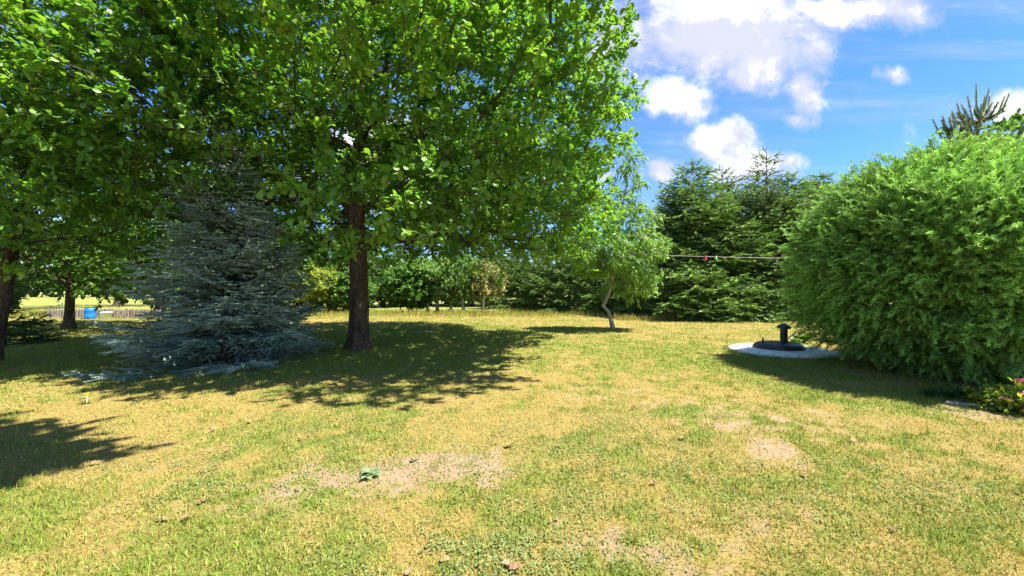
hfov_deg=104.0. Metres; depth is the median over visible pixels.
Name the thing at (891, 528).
fallen leaf
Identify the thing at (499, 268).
broadleaf tree
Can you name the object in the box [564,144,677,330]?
tree
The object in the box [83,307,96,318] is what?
water barrel
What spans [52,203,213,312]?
broadleaf tree
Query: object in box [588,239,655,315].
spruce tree
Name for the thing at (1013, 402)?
spirea shrub
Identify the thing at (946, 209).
bush
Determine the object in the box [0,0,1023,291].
sky
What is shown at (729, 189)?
broadleaf tree
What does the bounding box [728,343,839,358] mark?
concrete slab
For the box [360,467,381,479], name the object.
weed rosette
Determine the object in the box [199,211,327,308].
broadleaf tree
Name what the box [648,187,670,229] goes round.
spruce tree
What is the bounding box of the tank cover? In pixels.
[752,323,805,350]
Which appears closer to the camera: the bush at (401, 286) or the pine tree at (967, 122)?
the pine tree at (967, 122)
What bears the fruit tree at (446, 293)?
on the ground at (46, 302)
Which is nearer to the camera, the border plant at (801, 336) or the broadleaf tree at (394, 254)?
the border plant at (801, 336)
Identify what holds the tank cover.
on the concrete slab
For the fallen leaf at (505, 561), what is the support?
on the ground at (46, 302)
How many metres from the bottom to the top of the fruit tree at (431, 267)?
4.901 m
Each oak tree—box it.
[0,0,274,360]
[0,0,651,352]
[0,90,215,330]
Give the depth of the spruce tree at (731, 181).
27.40 m
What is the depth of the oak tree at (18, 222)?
8.29 m
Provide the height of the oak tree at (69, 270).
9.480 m
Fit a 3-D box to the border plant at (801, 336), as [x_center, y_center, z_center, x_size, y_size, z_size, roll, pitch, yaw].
[9.119,1.557,12.603,0.690,0.319,0.745,0,-1,-24]
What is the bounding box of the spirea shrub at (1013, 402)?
[959,377,1023,415]
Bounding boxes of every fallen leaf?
[404,568,411,574]
[439,555,449,560]
[502,558,509,564]
[508,561,522,569]
[888,526,898,530]
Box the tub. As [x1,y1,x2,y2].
[100,312,112,318]
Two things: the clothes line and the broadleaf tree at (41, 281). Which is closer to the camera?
the clothes line
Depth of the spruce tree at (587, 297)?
28.14 m
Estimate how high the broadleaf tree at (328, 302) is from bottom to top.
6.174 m
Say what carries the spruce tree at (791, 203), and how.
on the ground at (46, 302)
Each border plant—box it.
[788,332,811,341]
[790,337,803,342]
[911,385,943,396]
[934,384,966,398]
[950,386,982,399]
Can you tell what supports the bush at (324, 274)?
on the ground at (46, 302)
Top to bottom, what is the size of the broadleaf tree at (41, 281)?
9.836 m
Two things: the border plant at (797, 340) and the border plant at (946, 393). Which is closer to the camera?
the border plant at (946, 393)
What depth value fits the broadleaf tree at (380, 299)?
40.19 m
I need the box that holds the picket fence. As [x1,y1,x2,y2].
[48,309,160,318]
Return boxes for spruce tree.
[4,271,63,345]
[476,265,507,309]
[493,251,541,311]
[514,253,565,312]
[534,252,598,312]
[564,248,619,314]
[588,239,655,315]
[612,224,675,315]
[615,158,783,322]
[621,194,707,315]
[643,192,791,322]
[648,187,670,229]
[699,186,815,320]
[704,164,764,280]
[727,145,812,320]
[739,170,827,317]
[758,179,832,314]
[798,171,883,297]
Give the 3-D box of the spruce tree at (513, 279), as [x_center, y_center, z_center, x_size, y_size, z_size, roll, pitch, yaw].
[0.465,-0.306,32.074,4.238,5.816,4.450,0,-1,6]
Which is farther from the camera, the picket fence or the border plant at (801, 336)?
the picket fence
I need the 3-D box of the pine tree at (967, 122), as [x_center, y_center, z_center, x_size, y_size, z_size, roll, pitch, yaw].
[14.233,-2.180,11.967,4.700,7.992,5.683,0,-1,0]
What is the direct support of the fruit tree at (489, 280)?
on the ground at (46, 302)
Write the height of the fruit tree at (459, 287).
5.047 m
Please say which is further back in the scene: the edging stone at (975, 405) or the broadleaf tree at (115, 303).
the broadleaf tree at (115, 303)
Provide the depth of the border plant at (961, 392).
5.93 m
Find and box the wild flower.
[79,392,93,403]
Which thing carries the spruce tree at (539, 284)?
on the ground at (46, 302)
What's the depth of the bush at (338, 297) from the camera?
29.13 m
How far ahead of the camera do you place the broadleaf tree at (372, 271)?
33.44 m
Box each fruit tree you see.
[413,259,440,309]
[416,255,456,310]
[430,261,475,310]
[436,252,486,310]
[464,258,509,312]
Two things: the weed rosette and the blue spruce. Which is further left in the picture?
the blue spruce
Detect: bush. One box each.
[280,261,337,307]
[320,270,379,311]
[380,259,435,310]
[764,120,1023,387]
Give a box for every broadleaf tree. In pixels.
[1,219,102,309]
[48,217,169,306]
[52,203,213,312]
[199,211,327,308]
[277,228,401,310]
[291,254,348,306]
[368,249,429,305]
[368,266,398,306]
[416,245,488,303]
[454,258,490,306]
[459,251,530,303]
[702,176,802,261]
[965,108,1023,305]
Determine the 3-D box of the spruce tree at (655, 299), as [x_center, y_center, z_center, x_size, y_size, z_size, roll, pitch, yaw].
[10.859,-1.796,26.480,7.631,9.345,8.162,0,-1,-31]
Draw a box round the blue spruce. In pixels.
[61,131,336,383]
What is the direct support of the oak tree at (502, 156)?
on the ground at (46, 302)
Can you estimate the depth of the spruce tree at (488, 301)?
37.44 m
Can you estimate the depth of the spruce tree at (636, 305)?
26.02 m
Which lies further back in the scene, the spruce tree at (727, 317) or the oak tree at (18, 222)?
the spruce tree at (727, 317)
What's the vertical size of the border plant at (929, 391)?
0.182 m
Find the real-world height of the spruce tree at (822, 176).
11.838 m
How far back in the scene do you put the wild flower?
5.73 m
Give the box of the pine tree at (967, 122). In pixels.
[875,84,1023,285]
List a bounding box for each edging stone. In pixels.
[943,400,957,405]
[957,401,969,406]
[970,402,981,408]
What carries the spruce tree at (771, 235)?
on the ground at (46, 302)
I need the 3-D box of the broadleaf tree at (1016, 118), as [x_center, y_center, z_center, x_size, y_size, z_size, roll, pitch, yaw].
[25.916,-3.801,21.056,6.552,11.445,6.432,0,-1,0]
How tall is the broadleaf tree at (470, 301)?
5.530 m
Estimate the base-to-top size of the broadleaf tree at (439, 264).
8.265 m
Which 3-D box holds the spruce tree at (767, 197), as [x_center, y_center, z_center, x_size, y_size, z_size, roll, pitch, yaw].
[15.297,-3.046,24.742,7.821,11.250,7.560,0,-1,-32]
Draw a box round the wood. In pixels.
[19,254,881,296]
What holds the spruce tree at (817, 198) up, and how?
on the ground at (46, 302)
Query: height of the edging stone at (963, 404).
0.106 m
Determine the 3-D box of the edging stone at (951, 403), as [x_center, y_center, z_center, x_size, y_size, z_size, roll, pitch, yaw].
[6.204,1.645,5.644,0.198,0.109,0.139,0,-1,2]
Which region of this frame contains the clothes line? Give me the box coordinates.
[621,253,756,257]
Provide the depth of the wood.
119.45 m
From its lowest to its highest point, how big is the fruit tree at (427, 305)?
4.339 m
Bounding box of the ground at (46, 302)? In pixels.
[0,292,1023,575]
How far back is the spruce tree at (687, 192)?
23.06 m
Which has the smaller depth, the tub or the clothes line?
the clothes line
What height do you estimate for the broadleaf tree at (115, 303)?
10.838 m
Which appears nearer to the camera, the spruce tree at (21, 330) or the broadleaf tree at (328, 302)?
the spruce tree at (21, 330)
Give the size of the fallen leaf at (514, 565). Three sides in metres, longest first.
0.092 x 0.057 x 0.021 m
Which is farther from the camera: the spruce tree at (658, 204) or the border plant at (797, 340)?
the spruce tree at (658, 204)
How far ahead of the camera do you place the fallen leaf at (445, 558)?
2.34 m
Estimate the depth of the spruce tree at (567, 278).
29.57 m
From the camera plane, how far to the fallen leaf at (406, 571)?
2.25 m

